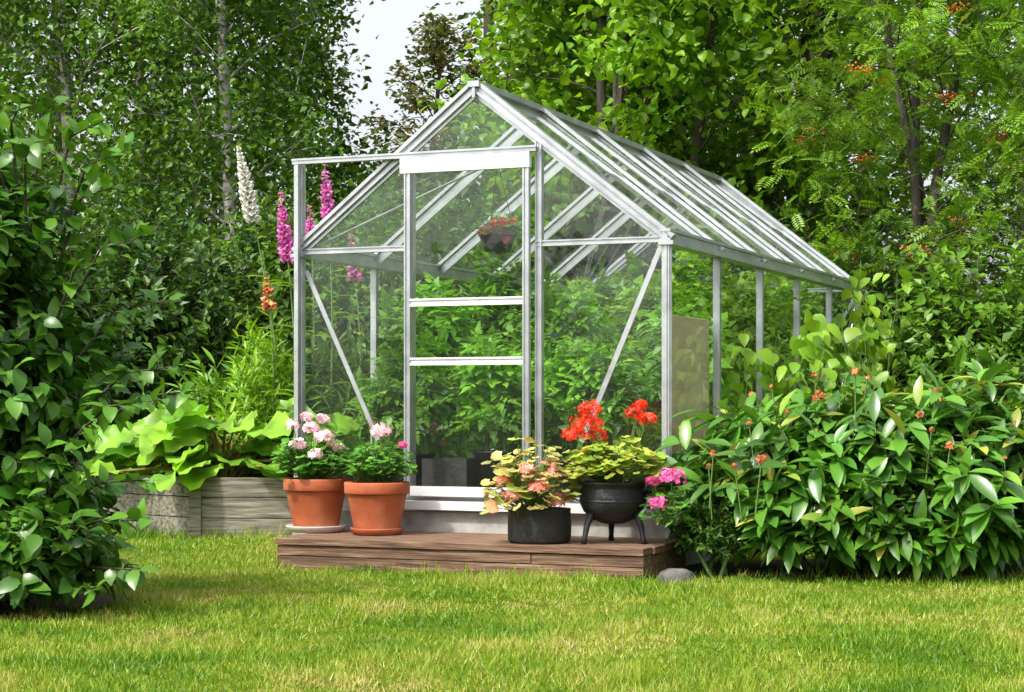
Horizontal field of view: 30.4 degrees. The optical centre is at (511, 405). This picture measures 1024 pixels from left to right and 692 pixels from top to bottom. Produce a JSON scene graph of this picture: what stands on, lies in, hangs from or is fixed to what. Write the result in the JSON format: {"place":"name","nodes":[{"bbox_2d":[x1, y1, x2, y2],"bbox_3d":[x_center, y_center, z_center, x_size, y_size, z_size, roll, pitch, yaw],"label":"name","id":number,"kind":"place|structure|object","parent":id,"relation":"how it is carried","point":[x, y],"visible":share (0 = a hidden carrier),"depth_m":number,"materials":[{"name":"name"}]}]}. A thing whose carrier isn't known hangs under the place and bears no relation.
{"place":"outdoors","nodes":[
{"label":"outdoors","id":0,"kind":"place"},
{"bbox_2d":[0,0,1018,295],"label":"sky","id":1,"kind":"structure","parent":0,"point":[390,19],"materials":[{"name":"white"}]},
{"bbox_2d":[0,420,1023,691],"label":"ground","id":2,"kind":"structure","parent":0,"point":[644,650],"depth_m":6.81,"materials":[{"name":"green plant"}]},
{"bbox_2d":[15,171,151,408],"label":"understory shrub","id":3,"kind":"object","parent":2,"relation":"on","point":[111,297],"visible":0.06,"depth_m":14.19,"materials":[{"name":"green plant"}]},
{"bbox_2d":[0,0,267,476],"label":"birch tree","id":4,"kind":"object","parent":2,"relation":"on","point":[12,20],"visible":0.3,"depth_m":20.35,"materials":[{"name":"green plant"}]},
{"bbox_2d":[11,167,265,468],"bbox_3d":[-3.532,-0.528,15.056,3.438,2.703,2.000,0,0,0],"label":"understory shrub","id":5,"kind":"object","parent":2,"relation":"on","point":[160,288],"visible":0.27,"depth_m":14.77,"materials":[{"name":"green plant"}]},
{"bbox_2d":[102,472,328,537],"bbox_3d":[-1.852,0.613,11.777,1.204,0.375,1.394,0,0,-23],"label":"raised bed","id":6,"kind":"object","parent":2,"relation":"on","point":[226,502],"visible":0.48,"depth_m":11.39,"materials":[{"name":"grey wood"}]},
{"bbox_2d":[80,398,369,491],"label":"rhubarb plant","id":7,"kind":"object","parent":6,"relation":"on","point":[183,445],"visible":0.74,"depth_m":11.58,"materials":[{"name":"green plant"}]},
{"bbox_2d":[71,169,364,471],"bbox_3d":[-2.613,-0.611,15.954,3.230,2.866,2.065,0,0,0],"label":"understory shrub","id":8,"kind":"object","parent":2,"relation":"on","point":[208,245],"visible":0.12,"depth_m":15.71,"materials":[{"name":"green plant"}]},
{"bbox_2d":[56,0,393,372],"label":"birch tree","id":9,"kind":"object","parent":2,"relation":"on","point":[225,79],"visible":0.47,"depth_m":19.77,"materials":[{"name":"green plant"}]},
{"bbox_2d":[239,305,256,407],"bbox_3d":[-1.738,0.071,12.307,0.435,1.461,0.439,0,0,0],"label":"foxglove","id":10,"kind":"object","parent":2,"relation":"on","point":[247,333],"visible":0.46,"depth_m":12.29,"materials":[{"name":"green plant"}]},
{"bbox_2d":[211,307,310,477],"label":"perennial plants","id":11,"kind":"object","parent":2,"relation":"on","point":[249,404],"visible":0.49,"depth_m":11.88,"materials":[{"name":"green plant"}]},
{"bbox_2d":[133,320,391,480],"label":"perennial plants","id":12,"kind":"object","parent":2,"relation":"on","point":[341,396],"visible":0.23,"depth_m":12.26,"materials":[{"name":"green plant"}]},
{"bbox_2d":[236,146,293,476],"bbox_3d":[-1.462,-0.421,11.907,0.560,2.443,0.430,0,0,0],"label":"foxglove","id":13,"kind":"object","parent":2,"relation":"on","point":[248,200],"visible":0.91,"depth_m":11.88,"materials":[{"name":"white plant"}]},
{"bbox_2d":[243,275,292,497],"bbox_3d":[-1.544,-0.009,11.817,0.430,1.622,0.467,0,0,-44],"label":"foxglove","id":14,"kind":"object","parent":2,"relation":"on","point":[268,304],"visible":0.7,"depth_m":11.79,"materials":[{"name":"orange plant"}]},
{"bbox_2d":[254,250,293,497],"bbox_3d":[-1.552,-0.101,12.120,0.428,1.802,0.444,0,0,0],"label":"foxglove","id":15,"kind":"object","parent":2,"relation":"on","point":[270,297],"visible":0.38,"depth_m":12.10,"materials":[{"name":"green plant"}]},
{"bbox_2d":[266,192,321,477],"bbox_3d":[-1.350,-0.259,11.606,0.446,2.119,0.408,0,0,0],"label":"foxglove","id":16,"kind":"object","parent":2,"relation":"on","point":[285,232],"visible":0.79,"depth_m":11.59,"materials":[{"name":"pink plant"}]},
{"bbox_2d":[217,0,377,310],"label":"birch tree","id":17,"kind":"object","parent":2,"relation":"on","point":[342,102],"visible":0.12,"depth_m":22.53,"materials":[{"name":"green plant"}]},
{"bbox_2d":[134,186,482,422],"bbox_3d":[-1.629,-0.501,15.493,3.076,2.650,1.836,0,0,0],"label":"understory shrub","id":18,"kind":"object","parent":2,"relation":"on","point":[347,286],"visible":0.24,"depth_m":15.16,"materials":[{"name":"green plant"}]},
{"bbox_2d":[306,205,327,404],"bbox_3d":[-1.359,-0.261,12.422,0.409,2.124,0.441,0,0,-37],"label":"foxglove","id":19,"kind":"object","parent":2,"relation":"on","point":[310,226],"visible":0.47,"depth_m":12.39,"materials":[{"name":"pink plant"}]},
{"bbox_2d":[306,164,351,413],"bbox_3d":[-1.212,-0.402,12.195,0.437,2.406,0.474,0,0,0],"label":"foxglove","id":20,"kind":"object","parent":2,"relation":"on","point":[325,209],"visible":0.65,"depth_m":12.19,"materials":[{"name":"pink plant"}]},
{"bbox_2d":[347,231,369,480],"bbox_3d":[-1.021,-0.188,12.611,0.395,1.978,0.412,0,0,-29],"label":"foxglove","id":21,"kind":"object","parent":2,"relation":"on","point":[354,274],"visible":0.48,"depth_m":12.59,"materials":[{"name":"pink plant"}]},
{"bbox_2d":[348,6,501,243],"bbox_3d":[-1.171,-2.332,26.094,2.419,6.386,2.073,0,0,42],"label":"oak tree","id":22,"kind":"object","parent":2,"relation":"on","point":[438,31],"visible":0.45,"depth_m":25.88,"materials":[{"name":"green plant"}]},
{"bbox_2d":[320,169,631,441],"bbox_3d":[-0.458,-0.752,17.053,3.288,3.151,2.109,0,0,0],"label":"understory shrub","id":23,"kind":"object","parent":2,"relation":"on","point":[441,224],"visible":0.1,"depth_m":16.80,"materials":[{"name":"green plant"}]},
{"bbox_2d":[276,529,685,579],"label":"wooden deck","id":24,"kind":"structure","parent":2,"relation":"on","point":[329,550],"depth_m":8.98,"materials":[{"name":"brown wood"}]},
{"bbox_2d":[283,477,348,532],"bbox_3d":[-1.011,0.509,9.720,0.337,0.273,0.337,0,0,0],"label":"terracotta pot","id":25,"kind":"object","parent":24,"relation":"on","point":[316,506],"visible":0.97,"depth_m":9.60,"materials":[{"name":"ceramic"}]},
{"bbox_2d":[270,412,352,479],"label":"pink geranium","id":26,"kind":"object","parent":25,"relation":"on","point":[310,464],"visible":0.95,"depth_m":9.65,"materials":[{"name":"green plant"}]},
{"bbox_2d":[344,481,409,535],"bbox_3d":[-0.682,0.514,9.520,0.333,0.263,0.333,0,0,0],"label":"terracotta pot","id":27,"kind":"object","parent":24,"relation":"on","point":[376,509],"visible":0.96,"depth_m":9.40,"materials":[{"name":"ceramic"}]},
{"bbox_2d":[343,422,417,482],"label":"pink geranium","id":28,"kind":"object","parent":27,"relation":"on","point":[381,467],"visible":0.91,"depth_m":9.46,"materials":[{"name":"green plant"}]},
{"bbox_2d":[508,507,571,543],"bbox_3d":[0.130,0.567,8.970,0.306,0.162,0.306,0,0,0],"label":"black planter","id":29,"kind":"object","parent":24,"relation":"on","point":[550,526],"visible":0.84,"depth_m":8.84,"materials":[{"name":"plastic"}]},
{"bbox_2d":[480,437,584,515],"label":"salmon geranium","id":30,"kind":"object","parent":29,"relation":"in","point":[535,482],"visible":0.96,"depth_m":8.85,"materials":[{"name":"beige plant"}]},
{"bbox_2d":[572,480,652,543],"bbox_3d":[0.481,0.505,8.927,0.344,0.293,0.336,0,0,40],"label":"cast iron cauldron","id":31,"kind":"object","parent":24,"relation":"on","point":[610,504],"visible":0.93,"depth_m":8.82,"materials":[{"name":"metal"}]},
{"bbox_2d":[558,399,668,482],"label":"red geranium","id":32,"kind":"object","parent":31,"relation":"in","point":[604,467],"visible":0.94,"depth_m":8.86,"materials":[{"name":"green plant"}]},
{"bbox_2d":[0,0,1023,465],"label":"background woodland","id":33,"kind":"object","parent":2,"relation":"on","point":[360,178],"visible":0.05,"depth_m":27.87,"materials":[{"name":"green plant"}]},
{"bbox_2d":[0,557,1023,612],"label":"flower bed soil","id":34,"kind":"structure","parent":2,"relation":"on","point":[751,567],"depth_m":8.96,"materials":[{"name":"brown soil"}]},
{"bbox_2d":[0,92,213,609],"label":"lilac bush","id":35,"kind":"object","parent":34,"relation":"on","point":[55,545],"visible":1,"depth_m":7.33,"materials":[{"name":"green plant"}]},
{"bbox_2d":[638,467,694,526],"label":"magenta geranium","id":36,"kind":"object","parent":34,"relation":"on","point":[664,510],"visible":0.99,"depth_m":8.71,"materials":[{"name":"green plant"}]},
{"bbox_2d":[667,474,750,577],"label":"shrub","id":37,"kind":"object","parent":34,"relation":"on","point":[698,529],"visible":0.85,"depth_m":8.78,"materials":[{"name":"green plant"}]},
{"bbox_2d":[643,344,1023,584],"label":"peony bush","id":38,"kind":"object","parent":34,"relation":"on","point":[921,480],"visible":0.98,"depth_m":8.64,"materials":[{"name":"green plant"}]},
{"bbox_2d":[401,153,707,370],"bbox_3d":[0.520,-0.902,17.517,3.163,3.451,1.998,0,0,0],"label":"understory shrub","id":39,"kind":"object","parent":2,"relation":"on","point":[588,263],"visible":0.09,"depth_m":17.12,"materials":[{"name":"green plant"}]},
{"bbox_2d":[468,0,660,264],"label":"maple tree","id":40,"kind":"object","parent":2,"relation":"on","point":[533,40],"visible":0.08,"depth_m":21.72,"materials":[{"name":"green plant"}]},
{"bbox_2d":[290,80,864,567],"bbox_3d":[0.648,-0.423,11.682,2.145,2.486,4.481,0,0,23],"label":"greenhouse","id":41,"kind":"object","parent":2,"relation":"on","point":[614,170],"visible":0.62,"depth_m":9.92,"materials":[{"name":"metal"}]},
{"bbox_2d":[385,452,435,485],"bbox_3d":[-0.568,0.389,10.397,0.297,0.262,0.297,0,0,0],"label":"plant bucket","id":42,"kind":"object","parent":41,"relation":"on","point":[420,456],"visible":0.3,"depth_m":10.28,"materials":[{"name":"black plastic"}]},
{"bbox_2d":[345,319,459,452],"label":"tomato plant","id":43,"kind":"object","parent":42,"relation":"in","point":[385,389],"visible":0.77,"depth_m":10.31,"materials":[{"name":"green plant"}]},
{"bbox_2d":[346,271,496,479],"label":"tomato plant","id":44,"kind":"object","parent":41,"relation":"on","point":[428,317],"visible":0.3,"depth_m":10.68,"materials":[{"name":"green plant"}]},
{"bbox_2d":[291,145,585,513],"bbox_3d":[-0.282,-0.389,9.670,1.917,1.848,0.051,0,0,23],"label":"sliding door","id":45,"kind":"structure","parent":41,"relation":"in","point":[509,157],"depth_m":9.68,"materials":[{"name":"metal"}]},
{"bbox_2d":[422,458,477,486],"bbox_3d":[-0.313,0.400,10.074,0.260,0.240,0.240,0,0,23],"label":"seedling crate","id":46,"kind":"object","parent":41,"relation":"on","point":[454,472],"visible":0.51,"depth_m":9.96,"materials":[{"name":"black plastic"}]},
{"bbox_2d":[473,450,521,487],"bbox_3d":[-0.061,0.379,10.055,0.297,0.282,0.297,0,0,0],"label":"plant bucket","id":47,"kind":"object","parent":41,"relation":"on","point":[484,471],"visible":0.41,"depth_m":9.95,"materials":[{"name":"black plastic"}]},
{"bbox_2d":[437,321,559,450],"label":"tomato plant","id":48,"kind":"object","parent":47,"relation":"in","point":[491,416],"visible":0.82,"depth_m":9.94,"materials":[{"name":"green plant"}]},
{"bbox_2d":[479,169,516,253],"bbox_3d":[-0.081,-1.120,10.681,0.220,0.520,0.220,0,0,0],"label":"hanging basket","id":49,"kind":"object","parent":41,"relation":"hanging from","point":[490,243],"visible":0.94,"depth_m":10.62,"materials":[{"name":"black plastic"}]},
{"bbox_2d":[470,211,532,242],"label":"hanging geranium","id":50,"kind":"object","parent":49,"relation":"in","point":[500,221],"visible":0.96,"depth_m":10.62,"materials":[{"name":"green plant"}]},
{"bbox_2d":[455,245,566,459],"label":"tomato plant","id":51,"kind":"object","parent":41,"relation":"on","point":[502,315],"visible":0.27,"depth_m":11.74,"materials":[{"name":"green plant"}]},
{"bbox_2d":[506,274,626,495],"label":"tomato plant","id":52,"kind":"object","parent":41,"relation":"on","point":[576,314],"visible":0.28,"depth_m":10.85,"materials":[{"name":"green plant"}]},
{"bbox_2d":[545,273,596,340],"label":"tomato plant","id":53,"kind":"object","parent":41,"relation":"on","point":[571,287],"visible":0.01,"depth_m":12.87,"materials":[{"name":"green plant"}]},
{"bbox_2d":[570,249,681,487],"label":"tomato plant","id":54,"kind":"object","parent":41,"relation":"on","point":[612,290],"visible":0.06,"depth_m":11.95,"materials":[{"name":"green plant"}]},
{"bbox_2d":[595,271,712,489],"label":"tomato plant","id":55,"kind":"object","parent":41,"relation":"on","point":[649,300],"visible":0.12,"depth_m":11.25,"materials":[{"name":"green plant"}]},
{"bbox_2d":[620,299,747,488],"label":"tomato plant","id":56,"kind":"object","parent":41,"relation":"on","point":[651,365],"visible":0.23,"depth_m":10.57,"materials":[{"name":"green plant"}]},
{"bbox_2d":[642,243,730,319],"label":"tomato plant","id":57,"kind":"object","parent":41,"relation":"on","point":[687,284],"visible":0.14,"depth_m":12.91,"materials":[{"name":"green plant"}]},
{"bbox_2d":[696,262,806,427],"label":"tomato plant","id":58,"kind":"object","parent":41,"relation":"on","point":[739,304],"visible":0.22,"depth_m":11.60,"materials":[{"name":"green plant"}]},
{"bbox_2d":[744,273,824,399],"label":"tomato plant","id":59,"kind":"object","parent":41,"relation":"on","point":[805,306],"visible":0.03,"depth_m":12.67,"materials":[{"name":"green plant"}]},
{"bbox_2d":[416,0,829,289],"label":"hazel tree","id":60,"kind":"object","parent":2,"relation":"on","point":[653,63],"visible":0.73,"depth_m":16.71,"materials":[{"name":"green plant"}]},
{"bbox_2d":[656,568,694,583],"bbox_3d":[0.741,0.771,8.504,0.168,0.078,0.168,0,0,-35],"label":"garden stone","id":61,"kind":"object","parent":2,"relation":"on","point":[672,574],"visible":0.66,"depth_m":8.45,"materials":[{"name":"grey stone"}]},
{"bbox_2d":[533,103,821,293],"bbox_3d":[1.824,-1.074,17.961,3.620,3.795,2.084,0,0,0],"label":"understory shrub","id":62,"kind":"object","parent":2,"relation":"on","point":[671,131],"visible":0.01,"depth_m":17.78,"materials":[{"name":"green plant"}]},
{"bbox_2d":[487,0,1023,270],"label":"hazel tree","id":63,"kind":"object","parent":2,"relation":"on","point":[826,53],"visible":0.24,"depth_m":17.73,"materials":[{"name":"green plant"}]},
{"bbox_2d":[644,131,936,378],"bbox_3d":[2.598,-0.821,17.046,3.302,3.290,2.082,0,0,0],"label":"understory shrub","id":64,"kind":"object","parent":2,"relation":"on","point":[807,214],"visible":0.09,"depth_m":16.82,"materials":[{"name":"green plant"}]},
{"bbox_2d":[722,260,925,553],"bbox_3d":[2.019,-0.080,11.790,0.944,1.795,3.916,0,0,26],"label":"climbing vine","id":65,"kind":"object","parent":2,"relation":"on","point":[870,342],"visible":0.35,"depth_m":11.31,"materials":[{"name":"green plant"}]},
{"bbox_2d":[730,0,1023,327],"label":"rowan tree","id":66,"kind":"object","parent":2,"relation":"on","point":[916,151],"visible":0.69,"depth_m":14.47,"materials":[{"name":"green plant"}]},
{"bbox_2d":[801,209,1015,402],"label":"understory shrub","id":67,"kind":"object","parent":2,"relation":"on","point":[841,263],"visible":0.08,"depth_m":14.07,"materials":[{"name":"green plant"}]},
{"bbox_2d":[839,209,1023,399],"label":"understory shrub","id":68,"kind":"object","parent":2,"relation":"on","point":[938,345],"visible":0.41,"depth_m":12.93,"materials":[{"name":"green plant"}]},
{"bbox_2d":[881,0,1023,358],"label":"rowan tree","id":69,"kind":"object","parent":2,"relation":"on","point":[1016,109],"visible":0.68,"depth_m":13.74,"materials":[{"name":"green plant"}]},
{"bbox_2d":[910,346,1023,557],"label":"peony plant","id":70,"kind":"object","parent":2,"relation":"on","point":[986,360],"visible":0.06,"depth_m":9.72,"materials":[{"name":"green plant"}]},
{"bbox_2d":[554,458,581,493],"bbox_3d":[0.350,0.404,10.339,0.276,0.232,0.276,0,0,0],"label":"plant bucket","id":71,"kind":"object","parent":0,"point":[563,465],"visible":0.06,"depth_m":10.24,"materials":[{"name":"black plastic"}]},
{"bbox_2d":[532,332,621,453],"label":"tomato plant","id":72,"kind":"object","parent":71,"relation":"in","point":[560,365],"visible":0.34,"depth_m":10.24,"materials":[{"name":"green plant"}]},
{"bbox_2d":[581,457,610,480],"bbox_3d":[0.485,0.394,10.065,0.276,0.252,0.276,0,0,0],"label":"plant bucket","id":73,"kind":"object","parent":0,"point":[587,478],"visible":0.01,"depth_m":9.99,"materials":[{"name":"black plastic"}]},
{"bbox_2d":[545,332,661,453],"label":"tomato plant","id":74,"kind":"object","parent":73,"relation":"in","point":[616,401],"visible":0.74,"depth_m":9.98,"materials":[{"name":"green plant"}]}
]}

